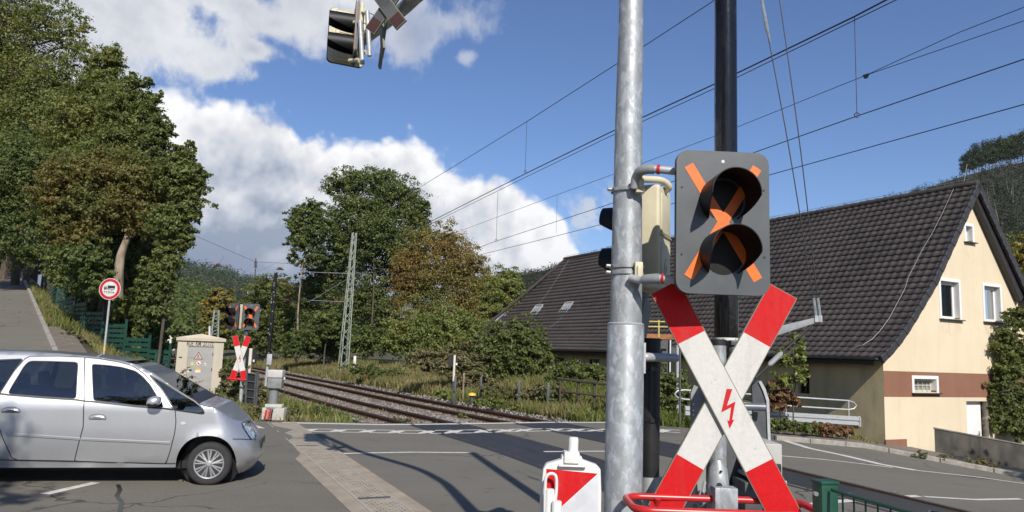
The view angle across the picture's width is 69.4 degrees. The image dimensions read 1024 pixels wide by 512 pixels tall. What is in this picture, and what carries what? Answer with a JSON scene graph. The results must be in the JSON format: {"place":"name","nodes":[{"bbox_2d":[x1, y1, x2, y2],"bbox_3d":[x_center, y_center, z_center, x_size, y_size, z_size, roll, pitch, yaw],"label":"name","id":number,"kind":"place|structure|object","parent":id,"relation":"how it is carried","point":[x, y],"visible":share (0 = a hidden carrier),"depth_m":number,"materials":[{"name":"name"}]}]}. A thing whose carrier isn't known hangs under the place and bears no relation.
{"place":"outdoors","nodes":[
{"label":"outdoors","id":0,"kind":"place"},
{"bbox_2d":[48,327,86,352],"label":"path","id":1,"kind":"structure","parent":0,"point":[64,341],"depth_m":23.64,"materials":[{"name":"concrete"}]},
{"bbox_2d":[252,357,519,396],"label":"dry grass","id":2,"kind":"structure","parent":0,"point":[279,364],"depth_m":39.49,"materials":[{"name":"plant"}]},
{"bbox_2d":[280,232,356,371],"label":"lattice mast","id":3,"kind":"object","parent":2,"relation":"on","point":[349,273],"visible":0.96,"depth_m":45.00,"materials":[{"name":"metal"}]},
{"bbox_2d":[287,59,1023,300],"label":"overhead wire","id":4,"kind":"object","parent":3,"relation":"hanging from","point":[767,147],"visible":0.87,"depth_m":10.67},
{"bbox_2d":[284,357,691,427],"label":"bank grass","id":5,"kind":"structure","parent":0,"point":[587,410],"depth_m":24.92,"materials":[{"name":"plant"}]},
{"bbox_2d":[0,272,1023,511],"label":"road","id":6,"kind":"structure","parent":0,"point":[277,477],"depth_m":11.40,"materials":[{"name":"asphalt"}]},
{"bbox_2d":[21,270,57,350],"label":"kerb","id":7,"kind":"structure","parent":6,"relation":"on","point":[49,338],"depth_m":28.34,"materials":[{"name":"concrete"}]},
{"bbox_2d":[0,349,264,484],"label":"silver car","id":8,"kind":"object","parent":6,"relation":"on","point":[63,409],"visible":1,"depth_m":9.47,"materials":[{"name":"paint"}]},
{"bbox_2d":[267,422,430,511],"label":"sidewalk","id":9,"kind":"structure","parent":6,"relation":"on","point":[349,483],"depth_m":10.43,"materials":[{"name":"concrete"}]},
{"bbox_2d":[40,422,1023,503],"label":"road marking","id":10,"kind":"object","parent":6,"relation":"on","point":[363,431],"visible":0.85,"depth_m":16.55,"materials":[{"name":"paint"}]},
{"bbox_2d":[403,423,695,507],"bbox_3d":[1.953,3.416,10.723,1.833,0.173,18.155,6,-8,-26],"label":"level crossing strip","id":11,"kind":"object","parent":6,"relation":"on","point":[534,452],"visible":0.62,"depth_m":14.85,"materials":[{"name":"concrete"}]},
{"bbox_2d":[539,437,600,511],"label":"beacon board","id":12,"kind":"object","parent":6,"relation":"on","point":[571,480],"visible":1,"depth_m":3.92,"materials":[{"name":"white plastic"}]},
{"bbox_2d":[642,338,660,506],"bbox_3d":[0.912,1.538,4.894,0.132,1.978,0.138,2,-7,0],"label":"capped tube","id":13,"kind":"object","parent":6,"relation":"on","point":[651,428],"visible":0.78,"depth_m":4.90,"materials":[{"name":"black paint"}]},
{"bbox_2d":[646,320,680,423],"bbox_3d":[3.921,3.138,20.071,1.350,2.813,0.619,2,-7,0],"label":"yellow railing","id":14,"kind":"object","parent":6,"relation":"on","point":[665,336],"visible":0.34,"depth_m":19.92,"materials":[{"name":"metal"}]},
{"bbox_2d":[367,21,1022,262],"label":"overhead wire","id":15,"kind":"object","parent":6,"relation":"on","point":[760,117],"visible":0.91,"depth_m":13.23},
{"bbox_2d":[401,104,1023,281],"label":"overhead wire","id":16,"kind":"object","parent":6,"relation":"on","point":[798,166],"visible":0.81,"depth_m":10.92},
{"bbox_2d":[623,493,812,511],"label":"guard hoop","id":17,"kind":"object","parent":6,"relation":"on","point":[628,498],"visible":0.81,"depth_m":4.36,"materials":[{"name":"red paint"}]},
{"bbox_2d":[707,458,737,509],"bbox_3d":[1.239,1.848,4.387,0.146,1.257,0.206,2,-7,0],"label":"cross post","id":18,"kind":"object","parent":6,"relation":"on","point":[722,492],"visible":0.99,"depth_m":4.41,"materials":[{"name":"metal"}]},
{"bbox_2d":[648,284,800,511],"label":"crossing cross","id":19,"kind":"object","parent":18,"relation":"attached to","point":[723,410],"visible":0.94,"depth_m":4.45,"materials":[{"name":"metal"}]},
{"bbox_2d":[690,339,786,509],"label":"crossing barrier mechanism","id":20,"kind":"structure","parent":6,"relation":"on","point":[758,406],"depth_m":5.22,"materials":[{"name":"metal"}]},
{"bbox_2d":[714,0,738,339],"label":"barrier boom","id":21,"kind":"object","parent":20,"relation":"on","point":[726,317],"visible":0.47,"depth_m":5.59,"materials":[{"name":"black metal"}]},
{"bbox_2d":[754,0,821,378],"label":"boom stay","id":22,"kind":"object","parent":21,"relation":"attached to","point":[785,328],"visible":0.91,"depth_m":5.75,"materials":[{"name":"grey paint"}]},
{"bbox_2d":[810,479,912,511],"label":"green railing","id":23,"kind":"object","parent":6,"relation":"on","point":[825,492],"visible":1,"depth_m":3.40,"materials":[{"name":"metal"}]},
{"bbox_2d":[773,435,1023,477],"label":"kerb","id":24,"kind":"structure","parent":6,"relation":"on","point":[896,451],"depth_m":19.37,"materials":[{"name":"concrete"}]},
{"bbox_2d":[846,487,957,511],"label":"rubber deck","id":25,"kind":"structure","parent":6,"relation":"on","point":[909,505],"depth_m":10.67,"materials":[{"name":"rubber"}]},
{"bbox_2d":[1,0,1023,334],"label":"sky","id":26,"kind":"structure","parent":0,"point":[253,84],"materials":[{"name":"blue"}]},
{"bbox_2d":[363,0,679,511],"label":"gantry mast","id":27,"kind":"object","parent":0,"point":[628,357],"visible":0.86,"depth_m":4.63,"materials":[{"name":"metal"}]},
{"bbox_2d":[326,8,365,67],"bbox_3d":[-2.022,-2.611,8.966,0.442,0.680,0.283,5,-8,-25],"label":"crossing signal","id":28,"kind":"object","parent":27,"relation":"attached to","point":[333,56],"visible":0.34,"depth_m":8.80,"materials":[{"name":"black paint"}]},
{"bbox_2d":[348,10,373,64],"bbox_3d":[-1.709,-2.460,8.324,0.155,0.704,0.371,8,-9,-38],"label":"signal bracket","id":29,"kind":"object","parent":27,"relation":"attached to","point":[362,51],"visible":0.81,"depth_m":8.21,"materials":[{"name":"metal"}]},
{"bbox_2d":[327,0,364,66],"bbox_3d":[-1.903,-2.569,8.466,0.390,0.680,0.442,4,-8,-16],"label":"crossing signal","id":30,"kind":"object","parent":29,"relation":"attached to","point":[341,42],"visible":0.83,"depth_m":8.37,"materials":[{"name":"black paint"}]},
{"bbox_2d":[378,18,387,68],"bbox_3d":[-1.361,-2.387,7.819,0.053,0.750,0.538,4,-8,-18],"label":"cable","id":31,"kind":"object","parent":27,"relation":"attached to","point":[383,27],"visible":0.66,"depth_m":7.73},
{"bbox_2d":[365,0,406,34],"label":"crossing cross","id":32,"kind":"object","parent":27,"relation":"attached to","point":[390,11],"visible":1,"depth_m":7.45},
{"bbox_2d":[598,184,671,297],"bbox_3d":[0.863,-0.106,5.186,0.450,0.773,0.502,-2,-8,26],"label":"crossing signal","id":33,"kind":"object","parent":27,"relation":"attached to","point":[656,211],"visible":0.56,"depth_m":5.01,"materials":[{"name":"black paint"}]},
{"bbox_2d":[642,298,651,337],"bbox_3d":[0.823,0.948,5.082,0.053,1.436,0.891,-2,-8,28],"label":"crossing cross","id":34,"kind":"object","parent":27,"relation":"attached to","point":[646,309],"visible":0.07,"depth_m":5.41,"materials":[{"name":"white paint"}]},
{"bbox_2d":[400,0,895,239],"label":"overhead wire","id":35,"kind":"object","parent":27,"relation":"attached to","point":[694,97],"visible":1,"depth_m":8.31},
{"bbox_2d":[674,150,769,296],"bbox_3d":[1.243,-0.202,4.343,0.557,0.858,0.474,2,-7,-2],"label":"crossing signal","id":36,"kind":"object","parent":27,"relation":"attached to","point":[721,229],"visible":1,"depth_m":4.34,"materials":[{"name":"black paint"}]},
{"bbox_2d":[21,269,1021,468],"bbox_3d":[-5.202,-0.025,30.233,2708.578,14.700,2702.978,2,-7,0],"label":"ground","id":37,"kind":"structure","parent":0,"point":[230,354],"depth_m":67.23,"materials":[{"name":"soil"}]},
{"bbox_2d":[0,118,70,269],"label":"broadleaf tree","id":38,"kind":"object","parent":37,"relation":"on","point":[15,159],"visible":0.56,"depth_m":40.95,"materials":[{"name":"green plant"}]},
{"bbox_2d":[0,0,98,284],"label":"broadleaf tree","id":39,"kind":"object","parent":37,"relation":"on","point":[22,86],"visible":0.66,"depth_m":47.21,"materials":[{"name":"green plant"}]},
{"bbox_2d":[38,243,110,325],"bbox_3d":[-20.517,1.323,35.439,4.482,4.464,2.409,2,-7,0],"label":"bush","id":40,"kind":"object","parent":37,"relation":"on","point":[58,277],"visible":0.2,"depth_m":35.06,"materials":[{"name":"green plant"}]},
{"bbox_2d":[23,41,129,312],"bbox_3d":[-21.175,-3.788,36.737,6.025,14.324,4.200,2,-7,0],"label":"broadleaf tree","id":41,"kind":"object","parent":37,"relation":"on","point":[73,115],"visible":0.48,"depth_m":36.46,"materials":[{"name":"green plant"}]},
{"bbox_2d":[12,144,173,297],"bbox_3d":[-15.134,-1.392,27.389,6.400,5.865,2.826,2,-7,0],"label":"broadleaf tree","id":42,"kind":"object","parent":37,"relation":"on","point":[93,193],"visible":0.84,"depth_m":26.94,"materials":[{"name":"green plant"}]},
{"bbox_2d":[24,220,189,334],"bbox_3d":[-16.947,0.287,29.470,6.260,6.476,7.400,2,-7,0],"label":"broadleaf tree","id":43,"kind":"object","parent":37,"relation":"on","point":[92,267],"visible":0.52,"depth_m":30.05,"materials":[{"name":"green plant"}]},
{"bbox_2d":[99,278,120,353],"bbox_3d":[-11.453,2.016,20.902,0.611,2.780,0.087,2,-7,0],"label":"truck sign","id":44,"kind":"object","parent":37,"relation":"on","point":[109,289],"visible":0.99,"depth_m":20.99,"materials":[{"name":"white metal"}]},
{"bbox_2d":[50,281,171,368],"bbox_3d":[-18.607,2.861,31.978,1.365,4.216,17.698,9,-10,-44],"label":"green fence","id":45,"kind":"object","parent":37,"relation":"on","point":[147,355],"visible":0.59,"depth_m":27.77,"materials":[{"name":"metal"}]},
{"bbox_2d":[64,71,179,348],"bbox_3d":[-17.310,-1.888,32.440,4.837,12.802,3.114,2,-7,0],"label":"broadleaf tree","id":46,"kind":"object","parent":37,"relation":"on","point":[133,111],"visible":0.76,"depth_m":32.47,"materials":[{"name":"green plant"}]},
{"bbox_2d":[93,294,153,359],"bbox_3d":[-15.155,2.970,29.300,2.956,3.145,1.652,2,-7,0],"label":"bush","id":47,"kind":"object","parent":37,"relation":"on","point":[118,314],"visible":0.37,"depth_m":29.00,"materials":[{"name":"green plant"}]},
{"bbox_2d":[29,283,255,414],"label":"bank grass","id":48,"kind":"structure","parent":37,"relation":"on","point":[53,315],"depth_m":28.78,"materials":[{"name":"plant"}]},
{"bbox_2d":[120,284,176,368],"bbox_3d":[-13.933,2.821,28.370,1.958,4.056,1.763,8,-9,-37],"label":"bush","id":49,"kind":"object","parent":37,"relation":"on","point":[144,323],"visible":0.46,"depth_m":28.06,"materials":[{"name":"green plant"}]},
{"bbox_2d":[130,139,218,363],"bbox_3d":[-11.958,0.136,26.141,2.622,8.805,2.070,2,-7,0],"label":"broadleaf tree","id":50,"kind":"object","parent":37,"relation":"on","point":[183,176],"visible":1,"depth_m":26.00,"materials":[{"name":"green plant"}]},
{"bbox_2d":[175,334,225,393],"bbox_3d":[-10.885,3.773,25.703,1.560,2.120,1.720,5,-8,-24],"label":"equipment hut","id":51,"kind":"object","parent":37,"relation":"on","point":[200,356],"visible":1,"depth_m":25.04,"materials":[{"name":"concrete"}]},
{"bbox_2d":[186,346,213,390],"bbox_3d":[-10.557,3.880,24.984,0.810,1.645,0.070,5,-8,-24],"label":"door","id":52,"kind":"structure","parent":51,"relation":"in","point":[199,358],"depth_m":25.03,"materials":[{"name":"grey paint"}]},
{"bbox_2d":[190,287,245,340],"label":"broadleaf tree","id":53,"kind":"object","parent":37,"relation":"on","point":[211,300],"visible":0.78,"depth_m":81.03,"materials":[{"name":"yellow plant"}]},
{"bbox_2d":[216,365,268,404],"bbox_3d":[-8.188,4.048,22.639,1.676,1.457,0.870,2,-7,0],"label":"bush","id":54,"kind":"object","parent":37,"relation":"on","point":[230,390],"visible":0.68,"depth_m":22.54,"materials":[{"name":"green plant"}]},
{"bbox_2d":[238,310,260,403],"bbox_3d":[-8.084,3.120,22.154,0.900,3.081,0.135,2,-7,0],"label":"signal post","id":55,"kind":"object","parent":37,"relation":"on","point":[246,332],"visible":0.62,"depth_m":22.04,"materials":[{"name":"metal"}]},
{"bbox_2d":[223,303,242,329],"bbox_3d":[-8.321,1.799,22.053,0.512,0.788,0.454,-3,-9,34],"label":"crossing signal","id":56,"kind":"object","parent":55,"relation":"attached to","point":[233,319],"visible":1,"depth_m":22.00,"materials":[{"name":"black paint"}]},
{"bbox_2d":[229,335,250,380],"bbox_3d":[-8.071,3.038,21.959,0.549,1.352,0.054,3,-7,-8],"label":"crossing cross","id":57,"kind":"object","parent":55,"relation":"attached to","point":[240,352],"visible":0.96,"depth_m":21.94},
{"bbox_2d":[241,303,259,329],"bbox_3d":[-7.846,1.823,22.201,0.512,0.788,0.454,3,-7,-6],"label":"crossing signal","id":58,"kind":"object","parent":55,"relation":"attached to","point":[250,316],"visible":1,"depth_m":22.20,"materials":[{"name":"black paint"}]},
{"bbox_2d":[244,370,258,407],"bbox_3d":[-7.386,3.884,20.978,0.401,1.283,0.126,2,-7,0],"label":"barrier counterweight","id":59,"kind":"object","parent":37,"relation":"on","point":[251,386],"visible":0.81,"depth_m":20.97,"materials":[{"name":"grey paint"}]},
{"bbox_2d":[236,273,300,360],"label":"broadleaf tree","id":60,"kind":"object","parent":37,"relation":"on","point":[262,289],"visible":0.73,"depth_m":63.23,"materials":[{"name":"green plant"}]},
{"bbox_2d":[261,369,286,420],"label":"crossing barrier mechanism","id":61,"kind":"structure","parent":37,"relation":"on","point":[272,409],"depth_m":18.42,"materials":[{"name":"metal"}]},
{"bbox_2d":[264,272,277,385],"bbox_3d":[-6.106,1.841,18.785,0.173,2.885,0.148,2,-7,0],"label":"barrier boom","id":62,"kind":"object","parent":61,"relation":"attached to","point":[269,355],"visible":1,"depth_m":18.77,"materials":[{"name":"black metal"}]},
{"bbox_2d":[247,403,300,419],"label":"bush","id":63,"kind":"object","parent":37,"relation":"on","point":[258,410],"visible":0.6,"depth_m":18.56,"materials":[{"name":"green plant"}]},
{"bbox_2d":[213,383,368,422],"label":"verge grass","id":64,"kind":"structure","parent":37,"relation":"on","point":[307,406],"depth_m":19.89,"materials":[{"name":"plant"}]},
{"bbox_2d":[281,196,339,331],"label":"broadleaf tree","id":65,"kind":"object","parent":37,"relation":"on","point":[314,220],"visible":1,"depth_m":56.21,"materials":[{"name":"green plant"}]},
{"bbox_2d":[299,310,347,365],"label":"broadleaf tree","id":66,"kind":"object","parent":37,"relation":"on","point":[325,329],"visible":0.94,"depth_m":49.41,"materials":[{"name":"green plant"}]},
{"bbox_2d":[271,322,401,362],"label":"bush","id":67,"kind":"object","parent":37,"relation":"on","point":[359,345],"visible":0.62,"depth_m":51.12,"materials":[{"name":"green plant"}]},
{"bbox_2d":[284,235,417,356],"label":"broadleaf tree","id":68,"kind":"object","parent":37,"relation":"on","point":[363,292],"visible":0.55,"depth_m":59.32,"materials":[{"name":"green plant"}]},
{"bbox_2d":[295,404,411,421],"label":"bush","id":69,"kind":"object","parent":37,"relation":"on","point":[317,409],"visible":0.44,"depth_m":20.14,"materials":[{"name":"green plant"}]},
{"bbox_2d":[337,362,408,377],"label":"bush","id":70,"kind":"object","parent":37,"relation":"on","point":[360,369],"visible":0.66,"depth_m":37.35,"materials":[{"name":"green plant"}]},
{"bbox_2d":[317,164,435,358],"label":"broadleaf tree","id":71,"kind":"object","parent":37,"relation":"on","point":[382,228],"visible":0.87,"depth_m":58.16,"materials":[{"name":"green plant"}]},
{"bbox_2d":[230,371,575,422],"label":"ballast","id":72,"kind":"structure","parent":37,"relation":"on","point":[422,412],"depth_m":26.04,"materials":[{"name":"gravel"}]},
{"bbox_2d":[121,352,695,489],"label":"railway track","id":73,"kind":"structure","parent":37,"relation":"on","point":[379,417],"depth_m":22.54,"materials":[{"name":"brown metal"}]},
{"bbox_2d":[171,355,971,511],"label":"railway track","id":74,"kind":"structure","parent":73,"relation":"on","point":[413,404],"depth_m":24.61,"materials":[{"name":"brown metal"}]},
{"bbox_2d":[513,423,898,511],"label":"level crossing strip","id":75,"kind":"object","parent":74,"relation":"on","point":[798,479],"visible":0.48,"depth_m":15.35,"materials":[{"name":"rubber"}]},
{"bbox_2d":[378,303,491,356],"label":"bush","id":76,"kind":"object","parent":37,"relation":"on","point":[444,328],"visible":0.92,"depth_m":44.12,"materials":[{"name":"green plant"}]},
{"bbox_2d":[379,216,501,324],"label":"broadleaf tree","id":77,"kind":"object","parent":37,"relation":"on","point":[415,291],"visible":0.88,"depth_m":49.62,"materials":[{"name":"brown plant"}]},
{"bbox_2d":[397,341,499,389],"bbox_3d":[-2.559,4.630,30.603,4.372,2.288,1.824,2,-7,0],"label":"bush","id":78,"kind":"object","parent":37,"relation":"on","point":[426,360],"visible":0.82,"depth_m":30.38,"materials":[{"name":"green plant"}]},
{"bbox_2d":[427,389,520,411],"bbox_3d":[0.104,4.894,24.225,6.004,0.970,0.998,2,-7,0],"label":"bush","id":79,"kind":"object","parent":37,"relation":"on","point":[445,393],"visible":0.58,"depth_m":24.09,"materials":[{"name":"green plant"}]},
{"bbox_2d":[457,255,526,325],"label":"broadleaf tree","id":80,"kind":"object","parent":37,"relation":"on","point":[500,300],"visible":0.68,"depth_m":57.47,"materials":[{"name":"green plant"}]},
{"bbox_2d":[477,379,543,401],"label":"bush","id":81,"kind":"object","parent":37,"relation":"on","point":[493,388],"visible":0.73,"depth_m":25.47,"materials":[{"name":"green plant"}]},
{"bbox_2d":[471,312,564,382],"bbox_3d":[0.316,3.882,30.785,4.081,3.082,2.383,2,-7,0],"label":"bush","id":82,"kind":"object","parent":37,"relation":"on","point":[512,348],"visible":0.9,"depth_m":30.39,"materials":[{"name":"green plant"}]},
{"bbox_2d":[531,381,600,401],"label":"bush","id":83,"kind":"object","parent":37,"relation":"on","point":[553,393],"visible":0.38,"depth_m":24.95,"materials":[{"name":"green plant"}]},
{"bbox_2d":[543,357,605,386],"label":"bush","id":84,"kind":"object","parent":37,"relation":"on","point":[588,372],"visible":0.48,"depth_m":27.48,"materials":[{"name":"green plant"}]},
{"bbox_2d":[557,377,605,405],"bbox_3d":[2.538,4.433,23.610,0.131,0.990,2.925,9,-10,-43],"label":"wooden railing","id":85,"kind":"object","parent":37,"relation":"on","point":[579,393],"visible":0.59,"depth_m":23.97,"materials":[{"name":"brown wood"}]},
{"bbox_2d":[661,340,675,403],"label":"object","id":86,"kind":"structure","parent":37,"relation":"on","point":[665,348],"depth_m":23.97,"materials":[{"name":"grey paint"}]},
{"bbox_2d":[660,362,691,414],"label":"bush","id":87,"kind":"object","parent":37,"relation":"on","point":[667,389],"visible":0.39,"depth_m":22.97,"materials":[{"name":"green plant"}]},
{"bbox_2d":[466,166,1023,451],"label":"house","id":88,"kind":"structure","parent":37,"relation":"on","point":[919,291],"depth_m":24.46,"materials":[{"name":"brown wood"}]},
{"bbox_2d":[912,375,942,393],"bbox_3d":[12.641,3.937,22.623,1.257,0.551,0.819,2,-7,-1],"label":"window","id":89,"kind":"structure","parent":88,"relation":"in","point":[919,383],"depth_m":22.80,"materials":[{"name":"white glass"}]},
{"bbox_2d":[938,277,965,320],"bbox_3d":[13.874,1.401,23.760,1.424,1.637,0.610,6,-8,-27],"label":"window","id":90,"kind":"structure","parent":88,"relation":"in","point":[950,304],"depth_m":23.81,"materials":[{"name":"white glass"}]},
{"bbox_2d":[966,401,981,435],"bbox_3d":[14.736,5.686,23.678,1.002,2.068,0.127,6,-8,-27],"label":"door","id":91,"kind":"structure","parent":88,"relation":"in","point":[973,407],"depth_m":23.80,"materials":[{"name":"metal"}]},
{"bbox_2d":[982,282,1006,323],"bbox_3d":[15.896,1.594,24.790,1.135,1.319,0.669,5,-8,-24],"label":"window","id":92,"kind":"structure","parent":88,"relation":"in","point":[992,303],"depth_m":24.84,"materials":[{"name":"white glass"}]},
{"bbox_2d":[764,379,801,431],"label":"bush","id":93,"kind":"object","parent":37,"relation":"on","point":[780,403],"visible":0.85,"depth_m":20.74,"materials":[{"name":"brown plant"}]},
{"bbox_2d":[769,331,810,434],"bbox_3d":[7.760,3.675,20.684,1.161,3.279,0.786,2,-7,0],"label":"bush","id":94,"kind":"object","parent":37,"relation":"on","point":[785,379],"visible":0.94,"depth_m":20.73,"materials":[{"name":"green plant"}]},
{"bbox_2d":[805,420,859,438],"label":"bush","id":95,"kind":"object","parent":37,"relation":"on","point":[827,429],"visible":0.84,"depth_m":20.48,"materials":[{"name":"brown plant"}]},
{"bbox_2d":[933,427,1023,468],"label":"retaining wall","id":96,"kind":"structure","parent":37,"relation":"on","point":[993,450],"depth_m":22.52,"materials":[{"name":"concrete"}]},
{"bbox_2d":[981,306,1023,442],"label":"bush","id":97,"kind":"object","parent":37,"relation":"on","point":[1008,364],"visible":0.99,"depth_m":23.83,"materials":[{"name":"green plant"}]},
{"bbox_2d":[1008,234,1023,275],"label":"broadleaf tree","id":98,"kind":"object","parent":37,"relation":"on","point":[1018,255],"visible":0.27,"depth_m":62.41,"materials":[{"name":"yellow plant"}]},
{"bbox_2d":[296,0,886,288],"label":"overhead wire","id":99,"kind":"object","parent":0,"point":[663,107],"visible":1,"depth_m":8.85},
{"bbox_2d":[520,162,1023,291],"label":"hill","id":100,"kind":"structure","parent":0,"point":[971,176],"depth_m":267.43,"materials":[{"name":"plant"}]},
{"bbox_2d":[468,158,1023,353],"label":"hill scrub","id":101,"kind":"object","parent":100,"relation":"on","point":[984,184],"visible":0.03,"depth_m":253.41,"materials":[{"name":"green plant"}]},
{"bbox_2d":[770,431,1023,472],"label":"pavement","id":102,"kind":"structure","parent":0,"point":[903,448],"depth_m":20.75,"materials":[{"name":"concrete"}]},
{"bbox_2d":[674,389,860,435],"bbox_3d":[7.408,4.766,21.331,5.749,1.693,0.165,3,-8,-9],"label":"guard rail","id":103,"kind":"object","parent":102,"relation":"on","point":[848,420],"visible":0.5,"depth_m":21.56,"materials":[{"name":"metal"}]},
{"bbox_2d":[770,417,819,434],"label":"bush","id":104,"kind":"object","parent":102,"relation":"on","point":[782,424],"visible":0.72,"depth_m":20.09,"materials":[{"name":"green plant"}]},
{"bbox_2d":[912,449,1000,468],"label":"bush","id":105,"kind":"object","parent":102,"relation":"on","point":[978,461],"visible":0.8,"depth_m":19.08,"materials":[{"name":"green plant"}]},
{"bbox_3d":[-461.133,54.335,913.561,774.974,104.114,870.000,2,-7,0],"label":"hill","id":106,"kind":"structure","parent":0,"visible":0},
{"bbox_2d":[46,257,403,341],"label":"wood","id":107,"kind":"object","parent":106,"relation":"on","point":[226,281],"visible":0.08,"depth_m":816.88,"materials":[{"name":"green plant"}]},
{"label":"hill","id":108,"kind":"structure","parent":0,"visible":0},
{"bbox_2d":[58,275,320,352],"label":"hill wood","id":109,"kind":"object","parent":108,"relation":"on","point":[184,314],"visible":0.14,"depth_m":140.24,"materials":[{"name":"green plant"}]},
{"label":"line insulator","id":110,"kind":"object","parent":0,"visible":0},
{"bbox_2d":[259,0,713,270],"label":"overhead wire","id":111,"kind":"object","parent":110,"relation":"attached to","point":[543,110],"visible":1,"depth_m":12.63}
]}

